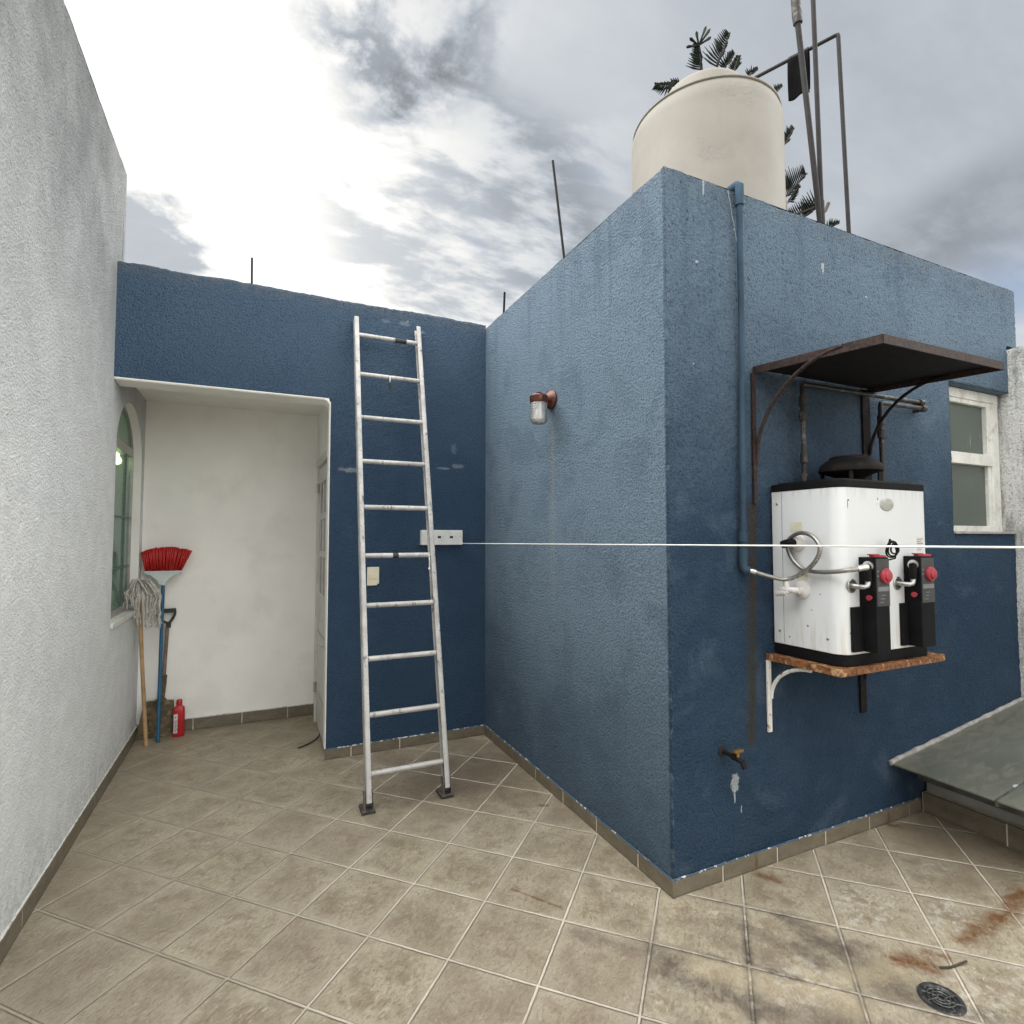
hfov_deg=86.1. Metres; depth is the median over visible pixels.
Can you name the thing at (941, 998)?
floor drain
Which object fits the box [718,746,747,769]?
faucet
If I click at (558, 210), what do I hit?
steel rod
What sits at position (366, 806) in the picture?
ladder
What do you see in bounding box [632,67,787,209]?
water tank
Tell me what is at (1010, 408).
boundary wall
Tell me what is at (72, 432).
white wall
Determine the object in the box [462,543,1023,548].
clothesline
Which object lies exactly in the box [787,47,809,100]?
hanging cloth
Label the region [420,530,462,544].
clothesline box
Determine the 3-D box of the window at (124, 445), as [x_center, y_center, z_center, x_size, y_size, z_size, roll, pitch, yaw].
[-2.565,-0.006,3.589,0.116,1.420,0.793,1,-3,-25]
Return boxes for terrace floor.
[0,715,1023,1023]
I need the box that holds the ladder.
[353,316,453,815]
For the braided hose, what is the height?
0.220 m
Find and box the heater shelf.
[766,651,944,731]
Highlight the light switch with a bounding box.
[367,567,378,585]
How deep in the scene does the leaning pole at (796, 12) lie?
4.33 m
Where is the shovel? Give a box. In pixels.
[135,608,176,739]
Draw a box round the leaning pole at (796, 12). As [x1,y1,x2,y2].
[791,0,821,222]
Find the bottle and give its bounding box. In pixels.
[172,699,184,736]
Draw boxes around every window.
[110,406,133,628]
[949,386,1016,533]
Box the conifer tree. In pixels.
[652,26,839,226]
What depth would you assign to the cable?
3.85 m
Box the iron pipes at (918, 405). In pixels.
[798,382,927,480]
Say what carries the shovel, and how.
on the terrace floor
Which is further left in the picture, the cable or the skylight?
the cable
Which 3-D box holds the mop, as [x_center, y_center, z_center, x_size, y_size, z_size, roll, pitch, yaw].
[-2.554,1.039,3.777,0.233,1.166,0.121,1,-3,-25]
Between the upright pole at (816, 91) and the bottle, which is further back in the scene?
the upright pole at (816, 91)
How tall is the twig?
0.012 m
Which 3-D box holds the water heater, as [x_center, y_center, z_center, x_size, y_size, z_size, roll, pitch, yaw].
[1.528,0.189,2.439,0.698,0.896,0.419,1,-3,-25]
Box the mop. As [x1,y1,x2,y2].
[123,578,161,746]
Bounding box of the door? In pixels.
[313,449,329,741]
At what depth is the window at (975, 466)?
3.42 m
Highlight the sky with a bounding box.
[64,0,1023,346]
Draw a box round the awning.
[750,334,1004,503]
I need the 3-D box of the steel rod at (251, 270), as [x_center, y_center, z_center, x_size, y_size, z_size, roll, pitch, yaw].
[-1.706,-1.478,3.596,0.018,0.382,0.013,1,-3,-25]
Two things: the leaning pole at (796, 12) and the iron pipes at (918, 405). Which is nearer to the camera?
the iron pipes at (918, 405)
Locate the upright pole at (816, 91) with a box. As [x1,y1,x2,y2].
[811,0,824,223]
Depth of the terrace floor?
2.11 m
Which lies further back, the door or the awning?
the door
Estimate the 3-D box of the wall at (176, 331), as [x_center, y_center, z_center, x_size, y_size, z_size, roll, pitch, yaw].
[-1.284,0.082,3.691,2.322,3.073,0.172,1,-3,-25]
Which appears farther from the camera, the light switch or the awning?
the light switch
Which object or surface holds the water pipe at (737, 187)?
attached to the tank block
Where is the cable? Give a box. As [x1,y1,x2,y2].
[298,732,319,748]
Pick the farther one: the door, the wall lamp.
the door
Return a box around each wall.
[0,0,145,964]
[114,261,485,760]
[997,346,1023,696]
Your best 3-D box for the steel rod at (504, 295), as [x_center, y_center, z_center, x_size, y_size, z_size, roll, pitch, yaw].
[-0.061,-1.433,4.026,0.016,0.336,0.098,1,-3,-11]
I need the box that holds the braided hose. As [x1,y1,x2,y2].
[750,531,869,581]
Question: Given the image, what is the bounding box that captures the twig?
[939,960,967,967]
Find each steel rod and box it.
[251,257,252,283]
[503,292,505,312]
[552,160,564,257]
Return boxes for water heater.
[771,454,937,666]
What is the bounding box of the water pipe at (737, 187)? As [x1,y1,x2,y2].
[727,181,750,573]
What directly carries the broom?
on the terrace floor
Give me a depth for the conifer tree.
7.99 m
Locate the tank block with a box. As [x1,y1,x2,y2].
[484,166,1020,898]
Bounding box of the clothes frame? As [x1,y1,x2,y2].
[754,32,850,232]
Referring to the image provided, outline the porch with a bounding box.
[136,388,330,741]
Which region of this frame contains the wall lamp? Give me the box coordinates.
[530,389,556,424]
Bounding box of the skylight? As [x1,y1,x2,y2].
[888,697,1023,852]
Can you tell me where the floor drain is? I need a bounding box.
[916,982,966,1015]
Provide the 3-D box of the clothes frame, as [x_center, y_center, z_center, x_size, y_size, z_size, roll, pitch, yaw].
[2.306,-2.505,4.826,1.151,2.906,0.096,-2,-3,38]
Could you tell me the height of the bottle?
0.264 m
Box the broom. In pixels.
[140,547,191,741]
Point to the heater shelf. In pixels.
(810, 666)
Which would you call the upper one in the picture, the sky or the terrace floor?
the sky

